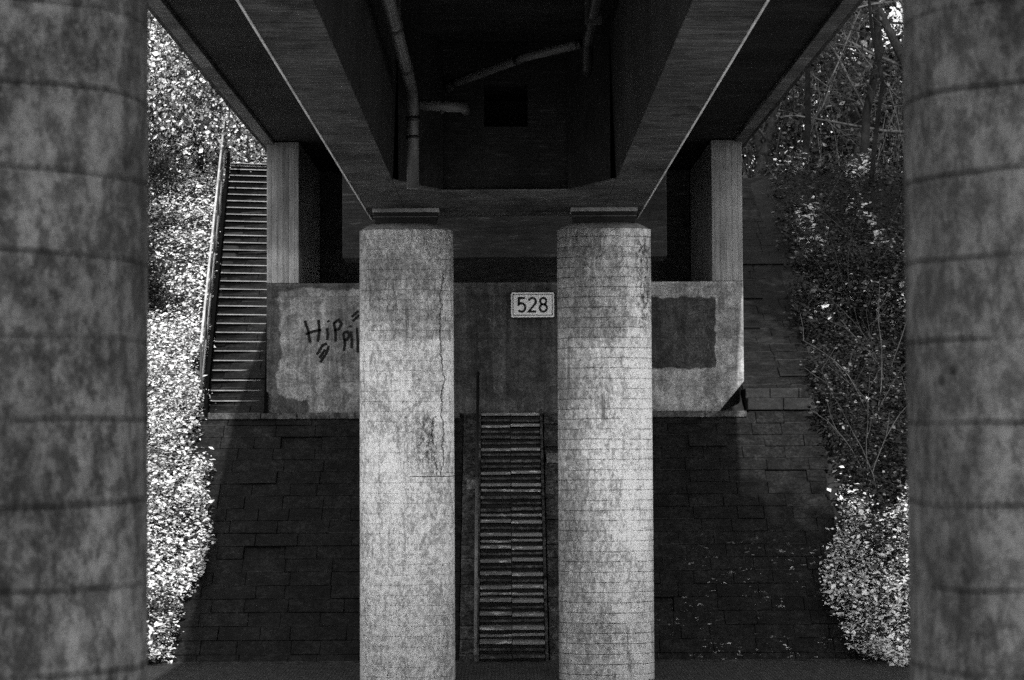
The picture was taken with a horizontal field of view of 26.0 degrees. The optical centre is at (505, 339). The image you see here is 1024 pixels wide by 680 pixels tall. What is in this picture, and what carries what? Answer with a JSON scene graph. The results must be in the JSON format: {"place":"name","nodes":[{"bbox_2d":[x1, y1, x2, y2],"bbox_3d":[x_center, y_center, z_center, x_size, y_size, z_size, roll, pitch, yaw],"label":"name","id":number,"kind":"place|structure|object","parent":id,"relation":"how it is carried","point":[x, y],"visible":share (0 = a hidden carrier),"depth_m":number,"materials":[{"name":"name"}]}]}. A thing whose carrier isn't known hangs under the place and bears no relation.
{"place":"outdoors","nodes":[
{"label":"outdoors","id":0,"kind":"place"},
{"bbox_2d":[150,2,901,175],"label":"sky","id":1,"kind":"structure","parent":0,"point":[891,13],"materials":[{"name":"white"}]},
{"bbox_2d":[148,172,909,661],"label":"embankment","id":2,"kind":"structure","parent":0,"point":[766,204],"depth_m":35.55,"materials":[{"name":"soil"}]},
{"bbox_2d":[148,574,177,656],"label":"shrub","id":3,"kind":"object","parent":2,"relation":"on","point":[153,604],"visible":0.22,"depth_m":28.30,"materials":[{"name":"grey plant"}]},
{"bbox_2d":[148,216,188,324],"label":"shrub","id":4,"kind":"object","parent":2,"relation":"on","point":[156,284],"visible":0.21,"depth_m":35.53,"materials":[{"name":"grey plant"}]},
{"bbox_2d":[148,89,195,257],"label":"shrub","id":5,"kind":"object","parent":2,"relation":"on","point":[159,162],"visible":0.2,"depth_m":38.29,"materials":[{"name":"grey plant"}]},
{"bbox_2d":[148,148,224,662],"bbox_3d":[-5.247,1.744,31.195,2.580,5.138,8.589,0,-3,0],"label":"ground cover","id":6,"kind":"object","parent":2,"relation":"on","point":[175,411],"visible":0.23,"depth_m":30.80,"materials":[{"name":"grey plant"}]},
{"bbox_2d":[148,14,261,208],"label":"shrub","id":7,"kind":"object","parent":2,"relation":"on","point":[167,105],"visible":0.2,"depth_m":40.41,"materials":[{"name":"grey plant"}]},
{"bbox_2d":[148,10,265,180],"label":"shrub","id":8,"kind":"object","parent":2,"relation":"on","point":[228,124],"visible":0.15,"depth_m":43.13,"materials":[{"name":"grey plant"}]},
{"bbox_2d":[148,18,266,182],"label":"leafy tree","id":9,"kind":"object","parent":2,"relation":"on","point":[255,157],"visible":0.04,"depth_m":58.33,"materials":[{"name":"grey plant"}]},
{"bbox_2d":[149,43,266,182],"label":"shrub","id":10,"kind":"object","parent":2,"relation":"on","point":[234,138],"visible":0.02,"depth_m":46.58,"materials":[{"name":"grey plant"}]},
{"bbox_2d":[151,15,266,177],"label":"woodland","id":11,"kind":"object","parent":2,"relation":"on","point":[237,150],"depth_m":70.27,"materials":[{"name":"grey plant"}]},
{"bbox_2d":[151,21,266,181],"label":"leafy tree","id":12,"kind":"object","parent":2,"relation":"on","point":[230,136],"visible":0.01,"depth_m":61.71,"materials":[{"name":"grey plant"}]},
{"bbox_2d":[199,112,267,416],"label":"metal stairs","id":13,"kind":"structure","parent":2,"relation":"on","point":[238,177],"depth_m":37.62,"materials":[{"name":"metal"}]},
{"bbox_2d":[267,140,743,413],"bbox_3d":[-0.002,-0.347,37.664,6.940,4.650,10.759,0,-3,0],"label":"bridge abutment","id":14,"kind":"object","parent":2,"relation":"on","point":[313,321],"visible":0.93,"depth_m":32.29,"materials":[{"name":"concrete"}]},
{"bbox_2d":[148,0,863,262],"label":"bridge deck","id":15,"kind":"structure","parent":14,"relation":"on","point":[518,163],"depth_m":23.83,"materials":[{"name":"concrete"}]},
{"bbox_2d":[380,0,470,188],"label":"drain pipe","id":16,"kind":"object","parent":15,"relation":"attached to","point":[415,103],"visible":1,"depth_m":22.62,"materials":[{"name":"plastic"}]},
{"bbox_2d":[445,0,601,93],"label":"drain pipe","id":17,"kind":"object","parent":15,"relation":"attached to","point":[593,20],"visible":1,"depth_m":22.99,"materials":[{"name":"plastic"}]},
{"bbox_2d":[510,291,554,318],"bbox_3d":[0.398,-0.507,32.213,0.655,0.390,0.170,0,-3,0],"label":"number sign","id":18,"kind":"object","parent":14,"relation":"attached to","point":[530,304],"visible":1,"depth_m":32.14,"materials":[{"name":"white metal"}]},
{"bbox_2d":[157,178,858,661],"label":"stone slope","id":19,"kind":"structure","parent":2,"relation":"on","point":[743,514],"depth_m":30.30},
{"bbox_2d":[477,409,548,660],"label":"stone stairs","id":20,"kind":"structure","parent":19,"relation":"on","point":[509,626],"depth_m":29.81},
{"bbox_2d":[474,372,479,661],"bbox_3d":[-0.384,2.305,30.000,0.048,3.884,4.018,0,-3,0],"label":"handrail","id":21,"kind":"object","parent":20,"relation":"attached to","point":[476,513],"visible":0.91,"depth_m":29.67,"materials":[{"name":"grey metal"}]},
{"bbox_2d":[752,105,780,174],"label":"bare tree","id":22,"kind":"object","parent":2,"relation":"on","point":[757,139],"visible":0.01,"depth_m":54.06,"materials":[{"name":"black plant"}]},
{"bbox_2d":[742,129,867,264],"bbox_3d":[4.963,-2.478,36.733,1.554,2.298,2.204,-3,-4,43],"label":"bare shrub","id":23,"kind":"object","parent":2,"relation":"on","point":[815,231],"visible":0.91,"depth_m":37.42,"materials":[{"name":"grey plant"}]},
{"bbox_2d":[742,0,903,177],"bbox_3d":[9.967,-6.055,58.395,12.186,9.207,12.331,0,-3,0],"label":"woodland","id":24,"kind":"object","parent":2,"relation":"on","point":[825,146],"visible":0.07,"depth_m":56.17,"materials":[{"name":"grey plant"}]},
{"bbox_2d":[754,6,892,176],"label":"bare tree","id":25,"kind":"object","parent":2,"relation":"on","point":[767,136],"visible":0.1,"depth_m":49.69,"materials":[{"name":"grey plant"}]},
{"bbox_2d":[754,0,903,164],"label":"bare tree","id":26,"kind":"object","parent":2,"relation":"on","point":[895,43],"visible":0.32,"depth_m":51.81,"materials":[{"name":"grey plant"}]},
{"bbox_2d":[753,135,909,661],"bbox_3d":[7.120,0.164,35.527,5.878,8.560,17.413,0,-3,0],"label":"ivy","id":27,"kind":"object","parent":2,"relation":"on","point":[781,168],"visible":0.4,"depth_m":36.03,"materials":[{"name":"grey plant"}]},
{"bbox_2d":[796,171,869,306],"bbox_3d":[5.452,-1.617,34.855,1.401,2.145,1.631,2,-3,-39],"label":"bare shrub","id":28,"kind":"object","parent":2,"relation":"on","point":[845,245],"visible":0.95,"depth_m":35.22,"materials":[{"name":"grey plant"}]},
{"bbox_2d":[764,36,901,166],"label":"bare tree","id":29,"kind":"object","parent":2,"relation":"on","point":[773,136],"visible":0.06,"depth_m":63.15,"materials":[{"name":"grey plant"}]},
{"bbox_2d":[774,0,901,170],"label":"bare tree","id":30,"kind":"object","parent":2,"relation":"on","point":[853,117],"visible":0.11,"depth_m":55.41,"materials":[{"name":"grey plant"}]},
{"bbox_2d":[773,140,904,324],"bbox_3d":[6.388,-1.997,38.988,3.354,3.940,8.995,0,-3,0],"label":"ivy","id":31,"kind":"object","parent":2,"relation":"on","point":[875,231],"visible":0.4,"depth_m":38.98,"materials":[{"name":"grey plant"}]},
{"bbox_2d":[780,5,902,153],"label":"bare tree","id":32,"kind":"object","parent":2,"relation":"on","point":[858,53],"visible":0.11,"depth_m":56.18,"materials":[{"name":"grey plant"}]},
{"bbox_2d":[782,221,907,511],"bbox_3d":[5.458,0.072,33.798,2.358,4.843,8.749,0,-3,0],"label":"ivy","id":33,"kind":"object","parent":2,"relation":"on","point":[857,347],"visible":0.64,"depth_m":33.53,"materials":[{"name":"grey plant"}]},
{"bbox_2d":[794,0,899,173],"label":"bare tree","id":34,"kind":"object","parent":2,"relation":"on","point":[808,124],"visible":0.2,"depth_m":43.99,"materials":[{"name":"grey plant"}]},
{"bbox_2d":[791,0,903,174],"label":"bare tree","id":35,"kind":"object","parent":2,"relation":"on","point":[867,104],"visible":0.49,"depth_m":46.66,"materials":[{"name":"grey plant"}]},
{"bbox_2d":[793,186,904,273],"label":"bare shrub","id":36,"kind":"object","parent":2,"relation":"on","point":[855,229],"visible":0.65,"depth_m":36.61,"materials":[{"name":"grey plant"}]},
{"bbox_2d":[800,283,905,417],"bbox_3d":[5.022,0.134,31.543,1.367,1.992,1.352,0,-3,-16],"label":"bare shrub","id":37,"kind":"object","parent":2,"relation":"on","point":[878,308],"visible":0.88,"depth_m":31.70,"materials":[{"name":"grey plant"}]},
{"bbox_2d":[804,345,906,489],"bbox_3d":[4.688,1.072,29.978,1.139,1.944,2.527,-3,-3,41],"label":"bare shrub","id":38,"kind":"object","parent":2,"relation":"on","point":[853,433],"visible":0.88,"depth_m":30.43,"materials":[{"name":"grey plant"}]},
{"bbox_2d":[814,0,902,185],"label":"bare tree","id":39,"kind":"object","parent":2,"relation":"on","point":[876,130],"visible":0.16,"depth_m":42.09,"materials":[{"name":"grey plant"}]},
{"bbox_2d":[820,2,902,145],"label":"bare tree","id":40,"kind":"object","parent":2,"relation":"on","point":[835,87],"visible":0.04,"depth_m":63.04,"materials":[{"name":"grey plant"}]},
{"bbox_2d":[818,466,909,666],"bbox_3d":[6.069,2.881,28.419,3.990,2.520,4.407,0,-3,0],"label":"ground cover","id":41,"kind":"object","parent":2,"relation":"on","point":[879,649],"visible":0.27,"depth_m":28.83,"materials":[{"name":"grey plant"}]},
{"bbox_2d":[823,273,905,376],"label":"bare shrub","id":42,"kind":"object","parent":2,"relation":"on","point":[869,333],"visible":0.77,"depth_m":33.00,"materials":[{"name":"grey plant"}]},
{"bbox_2d":[148,661,909,679],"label":"pavement","id":43,"kind":"structure","parent":0,"point":[740,671],"depth_m":26.62,"materials":[{"name":"grey concrete"}]},
{"bbox_2d":[360,208,454,679],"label":"bridge column","id":44,"kind":"structure","parent":43,"relation":"on","point":[407,565],"depth_m":25.71,"materials":[{"name":"concrete"}]},
{"bbox_2d":[557,207,654,679],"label":"bridge column","id":45,"kind":"structure","parent":43,"relation":"on","point":[605,524],"depth_m":25.71,"materials":[{"name":"concrete"}]},
{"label":"forecourt","id":46,"kind":"structure","parent":0,"visible":0},
{"bbox_2d":[0,0,147,679],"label":"bridge column","id":47,"kind":"structure","parent":46,"relation":"on","point":[73,339],"depth_m":3.37,"materials":[{"name":"concrete"}]},
{"bbox_2d":[902,0,1023,679],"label":"bridge column","id":48,"kind":"structure","parent":46,"relation":"on","point":[963,96],"depth_m":3.40,"materials":[{"name":"concrete"}]},
{"bbox_3d":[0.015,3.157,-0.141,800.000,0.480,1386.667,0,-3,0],"label":"ground","id":49,"kind":"structure","parent":0,"visible":0},
{"bbox_2d":[148,659,882,664],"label":"gutter","id":50,"kind":"object","parent":49,"relation":"on","point":[540,661],"visible":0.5,"depth_m":27.99,"materials":[{"name":"stone"}]}
]}

